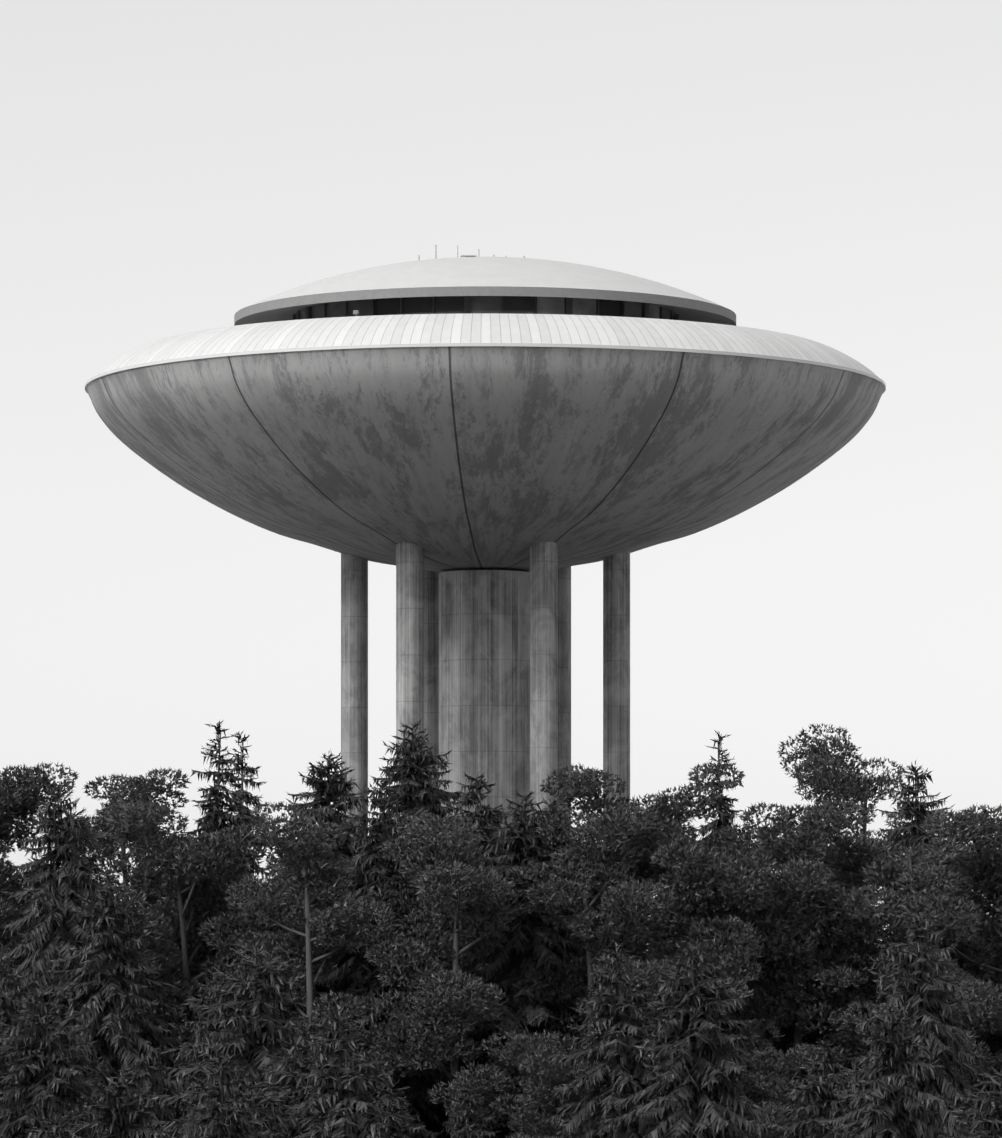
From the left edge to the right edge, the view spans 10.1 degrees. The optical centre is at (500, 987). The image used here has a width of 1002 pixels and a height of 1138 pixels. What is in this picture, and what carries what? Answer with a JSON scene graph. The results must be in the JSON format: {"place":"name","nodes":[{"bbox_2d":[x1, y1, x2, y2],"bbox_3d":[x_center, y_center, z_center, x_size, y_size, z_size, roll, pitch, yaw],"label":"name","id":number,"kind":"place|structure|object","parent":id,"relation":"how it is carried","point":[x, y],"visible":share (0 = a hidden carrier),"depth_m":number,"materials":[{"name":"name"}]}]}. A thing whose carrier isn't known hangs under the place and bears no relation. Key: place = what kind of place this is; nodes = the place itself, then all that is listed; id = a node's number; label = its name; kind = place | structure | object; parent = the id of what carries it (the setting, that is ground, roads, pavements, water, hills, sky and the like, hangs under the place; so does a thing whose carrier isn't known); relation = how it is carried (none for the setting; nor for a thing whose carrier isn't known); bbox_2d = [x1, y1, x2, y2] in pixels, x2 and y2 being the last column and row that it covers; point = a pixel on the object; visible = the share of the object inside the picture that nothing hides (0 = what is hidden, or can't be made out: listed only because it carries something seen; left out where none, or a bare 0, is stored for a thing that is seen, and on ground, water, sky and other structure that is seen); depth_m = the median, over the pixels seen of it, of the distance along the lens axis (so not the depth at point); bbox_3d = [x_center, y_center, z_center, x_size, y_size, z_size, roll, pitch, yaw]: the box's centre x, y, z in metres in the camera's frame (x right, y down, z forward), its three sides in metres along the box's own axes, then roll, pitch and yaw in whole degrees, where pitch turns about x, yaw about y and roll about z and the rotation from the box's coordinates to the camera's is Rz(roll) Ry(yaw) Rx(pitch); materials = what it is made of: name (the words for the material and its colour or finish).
{"place":"outdoors","nodes":[
{"label":"outdoors","id":0,"kind":"place"},
{"bbox_2d":[0,0,1001,952],"label":"sky","id":1,"kind":"structure","parent":0,"point":[826,172],"materials":[{"name":"white"}]},
{"bbox_3d":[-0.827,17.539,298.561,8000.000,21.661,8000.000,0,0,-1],"label":"ground","id":2,"kind":"structure","parent":0,"visible":0},
{"bbox_2d":[0,878,23,977],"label":"spruce tree","id":3,"kind":"object","parent":2,"relation":"on","point":[3,952],"visible":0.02,"depth_m":277.24,"materials":[{"name":"black plant"}]},
{"bbox_2d":[0,947,34,998],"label":"pine tree","id":4,"kind":"object","parent":2,"relation":"on","point":[2,949],"depth_m":254.50,"materials":[{"name":"black plant"}]},
{"bbox_2d":[0,952,44,1137],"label":"spruce tree","id":5,"kind":"object","parent":2,"relation":"on","point":[10,1004],"visible":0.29,"depth_m":232.65,"materials":[{"name":"black plant"}]},
{"bbox_2d":[12,921,36,981],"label":"spruce tree","id":6,"kind":"object","parent":2,"relation":"on","point":[21,973],"depth_m":272.42,"materials":[{"name":"black plant"}]},
{"bbox_2d":[21,857,38,929],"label":"spruce tree","id":7,"kind":"object","parent":2,"relation":"on","point":[29,873],"depth_m":295.32,"materials":[{"name":"black plant"}]},
{"bbox_2d":[0,761,77,990],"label":"pine tree","id":8,"kind":"object","parent":2,"relation":"on","point":[18,803],"visible":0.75,"depth_m":258.44,"materials":[{"name":"black plant"}]},
{"bbox_2d":[9,886,86,970],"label":"pine tree","id":9,"kind":"object","parent":2,"relation":"on","point":[19,941],"depth_m":265.80,"materials":[{"name":"black plant"}]},
{"bbox_2d":[0,986,106,1137],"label":"spruce tree","id":10,"kind":"object","parent":2,"relation":"on","point":[31,1083],"visible":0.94,"depth_m":214.65,"materials":[{"name":"grey plant"}]},
{"bbox_2d":[23,1109,85,1137],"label":"spruce tree","id":11,"kind":"object","parent":2,"relation":"on","point":[42,1132],"visible":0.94,"depth_m":199.28,"materials":[{"name":"black plant"}]},
{"bbox_2d":[16,1026,117,1137],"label":"spruce tree","id":12,"kind":"object","parent":2,"relation":"on","point":[82,1061],"visible":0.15,"depth_m":229.71,"materials":[{"name":"black plant"}]},
{"bbox_2d":[0,785,166,1090],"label":"spruce tree","id":13,"kind":"object","parent":2,"relation":"on","point":[55,933],"visible":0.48,"depth_m":246.96,"materials":[{"name":"black plant"}]},
{"bbox_2d":[93,871,117,893],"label":"spruce tree","id":14,"kind":"object","parent":2,"relation":"on","point":[100,878],"visible":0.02,"depth_m":285.08,"materials":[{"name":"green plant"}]},
{"bbox_2d":[63,1060,172,1137],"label":"spruce tree","id":15,"kind":"object","parent":2,"relation":"on","point":[126,1120],"visible":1,"depth_m":183.66,"materials":[{"name":"grey plant"}]},
{"bbox_2d":[38,879,202,1137],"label":"spruce tree","id":16,"kind":"object","parent":2,"relation":"on","point":[112,998],"visible":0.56,"depth_m":238.01,"materials":[{"name":"black plant"}]},
{"bbox_2d":[52,767,235,1088],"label":"pine tree","id":17,"kind":"object","parent":2,"relation":"on","point":[143,790],"visible":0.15,"depth_m":256.88,"materials":[{"name":"black plant"}]},
{"bbox_2d":[127,866,202,1031],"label":"pine tree","id":18,"kind":"object","parent":2,"relation":"on","point":[130,871],"depth_m":272.11,"materials":[{"name":"black plant"}]},
{"bbox_2d":[143,938,187,1092],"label":"spruce tree","id":19,"kind":"object","parent":2,"relation":"on","point":[180,1022],"depth_m":268.08,"materials":[{"name":"black plant"}]},
{"bbox_2d":[145,831,198,1075],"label":"spruce tree","id":20,"kind":"object","parent":2,"relation":"on","point":[176,980],"depth_m":280.27,"materials":[{"name":"black plant"}]},
{"bbox_2d":[151,1029,197,1120],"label":"spruce tree","id":21,"kind":"object","parent":2,"relation":"on","point":[161,1067],"visible":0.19,"depth_m":244.91,"materials":[{"name":"black plant"}]},
{"bbox_2d":[27,797,348,1043],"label":"pine tree","id":22,"kind":"object","parent":2,"relation":"on","point":[194,869],"visible":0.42,"depth_m":249.81,"materials":[{"name":"black plant"}]},
{"bbox_2d":[192,1128,215,1136],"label":"spruce tree","id":23,"kind":"object","parent":2,"relation":"on","point":[202,1134],"visible":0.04,"depth_m":203.36,"materials":[{"name":"black plant"}]},
{"bbox_2d":[155,720,253,1065],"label":"spruce tree","id":24,"kind":"object","parent":2,"relation":"on","point":[209,821],"visible":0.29,"depth_m":260.38,"materials":[{"name":"black plant"}]},
{"bbox_2d":[179,1048,237,1137],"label":"spruce tree","id":25,"kind":"object","parent":2,"relation":"on","point":[205,1098],"depth_m":218.23,"materials":[{"name":"black plant"}]},
{"bbox_2d":[150,959,270,1137],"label":"spruce tree","id":26,"kind":"object","parent":2,"relation":"on","point":[189,1050],"visible":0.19,"depth_m":225.42,"materials":[{"name":"black plant"}]},
{"bbox_2d":[169,1047,276,1137],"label":"spruce tree","id":27,"kind":"object","parent":2,"relation":"on","point":[222,1123],"visible":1,"depth_m":182.26,"materials":[{"name":"grey plant"}]},
{"bbox_2d":[173,989,292,1136],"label":"spruce tree","id":28,"kind":"object","parent":2,"relation":"on","point":[180,1111],"depth_m":237.94,"materials":[{"name":"black plant"}]},
{"bbox_2d":[186,909,284,1054],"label":"spruce tree","id":29,"kind":"object","parent":2,"relation":"on","point":[226,935],"depth_m":254.65,"materials":[{"name":"black plant"}]},
{"bbox_2d":[152,940,325,1137],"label":"spruce tree","id":30,"kind":"object","parent":2,"relation":"on","point":[261,1012],"visible":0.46,"depth_m":210.49,"materials":[{"name":"grey plant"}]},
{"bbox_2d":[185,1071,302,1137],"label":"spruce tree","id":31,"kind":"object","parent":2,"relation":"on","point":[266,1110],"visible":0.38,"depth_m":186.84,"materials":[{"name":"black plant"}]},
{"bbox_2d":[220,732,273,906],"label":"spruce tree","id":32,"kind":"object","parent":2,"relation":"on","point":[242,809],"visible":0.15,"depth_m":264.69,"materials":[{"name":"black plant"}]},
{"bbox_2d":[251,872,262,889],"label":"spruce tree","id":33,"kind":"object","parent":2,"relation":"on","point":[255,876],"depth_m":289.08,"materials":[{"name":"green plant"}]},
{"bbox_2d":[267,834,299,900],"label":"spruce tree","id":34,"kind":"object","parent":2,"relation":"on","point":[274,862],"depth_m":284.18,"materials":[{"name":"black plant"}]},
{"bbox_2d":[254,1018,381,1137],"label":"spruce tree","id":35,"kind":"object","parent":2,"relation":"on","point":[278,1089],"visible":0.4,"depth_m":198.78,"materials":[{"name":"grey plant"}]},
{"bbox_2d":[222,815,451,1100],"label":"pine tree","id":36,"kind":"object","parent":2,"relation":"on","point":[338,925],"visible":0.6,"depth_m":243.70,"materials":[{"name":"black plant"}]},
{"bbox_2d":[283,1005,408,1137],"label":"spruce tree","id":37,"kind":"object","parent":2,"relation":"on","point":[340,1117],"visible":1,"depth_m":191.03,"materials":[{"name":"grey plant"}]},
{"bbox_2d":[262,749,445,1133],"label":"spruce tree","id":38,"kind":"object","parent":2,"relation":"on","point":[328,791],"visible":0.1,"depth_m":255.58,"materials":[{"name":"black plant"}]},
{"bbox_2d":[316,776,449,1137],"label":"spruce tree","id":39,"kind":"object","parent":2,"relation":"on","point":[381,889],"visible":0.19,"depth_m":249.98,"materials":[{"name":"black plant"}]},
{"bbox_2d":[372,1077,426,1137],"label":"spruce tree","id":40,"kind":"object","parent":2,"relation":"on","point":[406,1125],"visible":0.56,"depth_m":220.34,"materials":[{"name":"black plant"}]},
{"bbox_2d":[342,864,468,1137],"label":"spruce tree","id":41,"kind":"object","parent":2,"relation":"on","point":[415,1094],"visible":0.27,"depth_m":245.80,"materials":[{"name":"black plant"}]},
{"bbox_2d":[361,720,463,1137],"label":"spruce tree","id":42,"kind":"object","parent":2,"relation":"on","point":[423,795],"visible":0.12,"depth_m":260.29,"materials":[{"name":"black plant"}]},
{"bbox_2d":[359,812,553,1137],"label":"pine tree","id":43,"kind":"object","parent":2,"relation":"on","point":[458,883],"visible":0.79,"depth_m":241.88,"materials":[{"name":"black plant"}]},
{"bbox_2d":[419,771,511,1137],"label":"spruce tree","id":44,"kind":"object","parent":2,"relation":"on","point":[472,798],"visible":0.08,"depth_m":253.81,"materials":[{"name":"black plant"}]},
{"bbox_2d":[453,1121,485,1137],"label":"spruce tree","id":45,"kind":"object","parent":2,"relation":"on","point":[468,1131],"visible":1,"depth_m":222.86,"materials":[{"name":"black plant"}]},
{"bbox_2d":[442,1078,500,1137],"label":"spruce tree","id":46,"kind":"object","parent":2,"relation":"on","point":[473,1114],"visible":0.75,"depth_m":234.91,"materials":[{"name":"black plant"}]},
{"bbox_2d":[85,245,885,917],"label":"water tower","id":47,"kind":"structure","parent":2,"relation":"on","point":[483,455],"depth_m":287.66,"materials":[{"name":"concrete"}]},
{"bbox_2d":[438,790,596,1137],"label":"spruce tree","id":48,"kind":"object","parent":2,"relation":"on","point":[527,943],"visible":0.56,"depth_m":247.24,"materials":[{"name":"black plant"}]},
{"bbox_2d":[427,797,609,1137],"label":"spruce tree","id":49,"kind":"object","parent":2,"relation":"on","point":[565,932],"depth_m":252.35,"materials":[{"name":"black plant"}]},
{"bbox_2d":[509,1132,558,1137],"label":"pine tree","id":50,"kind":"object","parent":2,"relation":"on","point":[527,1136],"visible":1,"depth_m":227.88,"materials":[{"name":"black plant"}]},
{"bbox_2d":[481,1030,605,1137],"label":"pine tree","id":51,"kind":"object","parent":2,"relation":"on","point":[539,1062],"visible":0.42,"depth_m":236.78,"materials":[{"name":"grey plant"}]},
{"bbox_2d":[490,1093,642,1137],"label":"pine tree","id":52,"kind":"object","parent":2,"relation":"on","point":[541,1126],"visible":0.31,"depth_m":232.37,"materials":[{"name":"black plant"}]},
{"bbox_2d":[476,804,731,1113],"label":"pine tree","id":53,"kind":"object","parent":2,"relation":"on","point":[611,931],"visible":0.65,"depth_m":244.78,"materials":[{"name":"black plant"}]},
{"bbox_2d":[549,942,667,1137],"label":"spruce tree","id":54,"kind":"object","parent":2,"relation":"on","point":[613,1038],"visible":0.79,"depth_m":220.96,"materials":[{"name":"grey plant"}]},
{"bbox_2d":[489,762,775,968],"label":"pine tree","id":55,"kind":"object","parent":2,"relation":"on","point":[577,783],"visible":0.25,"depth_m":255.28,"materials":[{"name":"black plant"}]},
{"bbox_2d":[620,855,663,945],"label":"pine tree","id":56,"kind":"object","parent":2,"relation":"on","point":[648,915],"depth_m":290.63,"materials":[{"name":"black plant"}]},
{"bbox_2d":[623,908,687,957],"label":"pine tree","id":57,"kind":"object","parent":2,"relation":"on","point":[655,936],"visible":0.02,"depth_m":264.21,"materials":[{"name":"black plant"}]},
{"bbox_2d":[633,1033,689,1135],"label":"spruce tree","id":58,"kind":"object","parent":2,"relation":"on","point":[652,1064],"visible":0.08,"depth_m":235.82,"materials":[{"name":"black plant"}]},
{"bbox_2d":[581,953,792,1119],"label":"pine tree","id":59,"kind":"object","parent":2,"relation":"on","point":[642,970],"visible":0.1,"depth_m":241.87,"materials":[{"name":"grey plant"}]},
{"bbox_2d":[598,939,783,1137],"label":"spruce tree","id":60,"kind":"object","parent":2,"relation":"on","point":[701,1112],"visible":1,"depth_m":218.09,"materials":[{"name":"black plant"}]},
{"bbox_2d":[660,1093,752,1119],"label":"pine tree","id":61,"kind":"object","parent":2,"relation":"on","point":[743,1098],"depth_m":223.90,"materials":[{"name":"black plant"}]},
{"bbox_2d":[659,906,757,1134],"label":"spruce tree","id":62,"kind":"object","parent":2,"relation":"on","point":[684,919],"depth_m":252.45,"materials":[{"name":"black plant"}]},
{"bbox_2d":[695,730,752,978],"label":"spruce tree","id":63,"kind":"object","parent":2,"relation":"on","point":[725,813],"visible":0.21,"depth_m":259.95,"materials":[{"name":"black plant"}]},
{"bbox_2d":[607,817,863,1072],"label":"pine tree","id":64,"kind":"object","parent":2,"relation":"on","point":[694,870],"visible":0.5,"depth_m":245.84,"materials":[{"name":"grey plant"}]},
{"bbox_2d":[706,1043,840,1137],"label":"pine tree","id":65,"kind":"object","parent":2,"relation":"on","point":[767,1099],"visible":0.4,"depth_m":238.53,"materials":[{"name":"grey plant"}]},
{"bbox_2d":[720,800,872,1118],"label":"pine tree","id":66,"kind":"object","parent":2,"relation":"on","point":[802,856],"visible":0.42,"depth_m":248.03,"materials":[{"name":"grey plant"}]},
{"bbox_2d":[774,950,832,1103],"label":"spruce tree","id":67,"kind":"object","parent":2,"relation":"on","point":[818,1031],"visible":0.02,"depth_m":269.34,"materials":[{"name":"black plant"}]},
{"bbox_2d":[755,1015,868,1105],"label":"pine tree","id":68,"kind":"object","parent":2,"relation":"on","point":[847,1065],"visible":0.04,"depth_m":251.22,"materials":[{"name":"black plant"}]},
{"bbox_2d":[767,848,868,973],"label":"pine tree","id":69,"kind":"object","parent":2,"relation":"on","point":[790,902],"visible":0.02,"depth_m":285.29,"materials":[{"name":"black plant"}]},
{"bbox_2d":[774,1034,862,1137],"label":"spruce tree","id":70,"kind":"object","parent":2,"relation":"on","point":[824,1108],"visible":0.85,"depth_m":217.89,"materials":[{"name":"grey plant"}]},
{"bbox_2d":[820,1070,853,1105],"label":"spruce tree","id":71,"kind":"object","parent":2,"relation":"on","point":[840,1079],"depth_m":241.63,"materials":[{"name":"black plant"}]},
{"bbox_2d":[822,1119,855,1137],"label":"spruce tree","id":72,"kind":"object","parent":2,"relation":"on","point":[838,1135],"visible":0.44,"depth_m":213.68,"materials":[{"name":"black plant"}]},
{"bbox_2d":[814,865,870,1051],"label":"spruce tree","id":73,"kind":"object","parent":2,"relation":"on","point":[846,887],"visible":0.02,"depth_m":279.13,"materials":[{"name":"black plant"}]},
{"bbox_2d":[833,936,898,1050],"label":"pine tree","id":74,"kind":"object","parent":2,"relation":"on","point":[871,990],"visible":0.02,"depth_m":264.38,"materials":[{"name":"black plant"}]},
{"bbox_2d":[736,803,1001,1065],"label":"pine tree","id":75,"kind":"object","parent":2,"relation":"on","point":[905,875],"visible":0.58,"depth_m":248.38,"materials":[{"name":"black plant"}]},
{"bbox_2d":[854,883,886,999],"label":"pine tree","id":76,"kind":"object","parent":2,"relation":"on","point":[870,911],"depth_m":289.86,"materials":[{"name":"black plant"}]},
{"bbox_2d":[748,723,1001,1068],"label":"pine tree","id":77,"kind":"object","parent":2,"relation":"on","point":[849,786],"visible":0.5,"depth_m":261.32,"materials":[{"name":"grey plant"}]},
{"bbox_2d":[820,1000,956,1137],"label":"spruce tree","id":78,"kind":"object","parent":2,"relation":"on","point":[883,1119],"visible":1,"depth_m":205.13,"materials":[{"name":"grey plant"}]},
{"bbox_2d":[837,900,985,1137],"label":"spruce tree","id":79,"kind":"object","parent":2,"relation":"on","point":[923,1006],"visible":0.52,"depth_m":224.36,"materials":[{"name":"grey plant"}]},
{"bbox_2d":[843,930,982,1134],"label":"spruce tree","id":80,"kind":"object","parent":2,"relation":"on","point":[960,1055],"depth_m":236.69,"materials":[{"name":"black plant"}]},
{"bbox_2d":[857,761,980,1103],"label":"spruce tree","id":81,"kind":"object","parent":2,"relation":"on","point":[913,836],"visible":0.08,"depth_m":256.38,"materials":[{"name":"black plant"}]},
{"bbox_2d":[851,824,1001,1073],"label":"pine tree","id":82,"kind":"object","parent":2,"relation":"on","point":[984,872],"visible":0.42,"depth_m":251.78,"materials":[{"name":"black plant"}]},
{"bbox_2d":[876,950,1001,1126],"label":"pine tree","id":83,"kind":"object","parent":2,"relation":"on","point":[983,1017],"visible":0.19,"depth_m":243.48,"materials":[{"name":"grey plant"}]},
{"bbox_2d":[924,1057,984,1134],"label":"spruce tree","id":84,"kind":"object","parent":2,"relation":"on","point":[956,1087],"visible":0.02,"depth_m":230.25,"materials":[{"name":"black plant"}]},
{"bbox_2d":[939,1067,1001,1137],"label":"spruce tree","id":85,"kind":"object","parent":2,"relation":"on","point":[990,1126],"visible":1,"depth_m":192.06,"materials":[{"name":"grey plant"}]},
{"bbox_2d":[970,916,992,971],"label":"pine tree","id":86,"kind":"object","parent":2,"relation":"on","point":[987,922],"depth_m":274.21,"materials":[{"name":"black plant"}]},
{"bbox_2d":[962,1060,1001,1136],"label":"spruce tree","id":87,"kind":"object","parent":2,"relation":"on","point":[995,1079],"visible":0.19,"depth_m":208.00,"materials":[{"name":"black plant"}]},
{"bbox_2d":[975,913,1001,1096],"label":"spruce tree","id":88,"kind":"object","parent":2,"relation":"on","point":[998,1088],"depth_m":264.61,"materials":[{"name":"black plant"}]},
{"bbox_2d":[977,1005,1001,1108],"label":"pine tree","id":89,"kind":"object","parent":2,"relation":"on","point":[1000,1044],"visible":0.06,"depth_m":247.92,"materials":[{"name":"black plant"}]}
]}

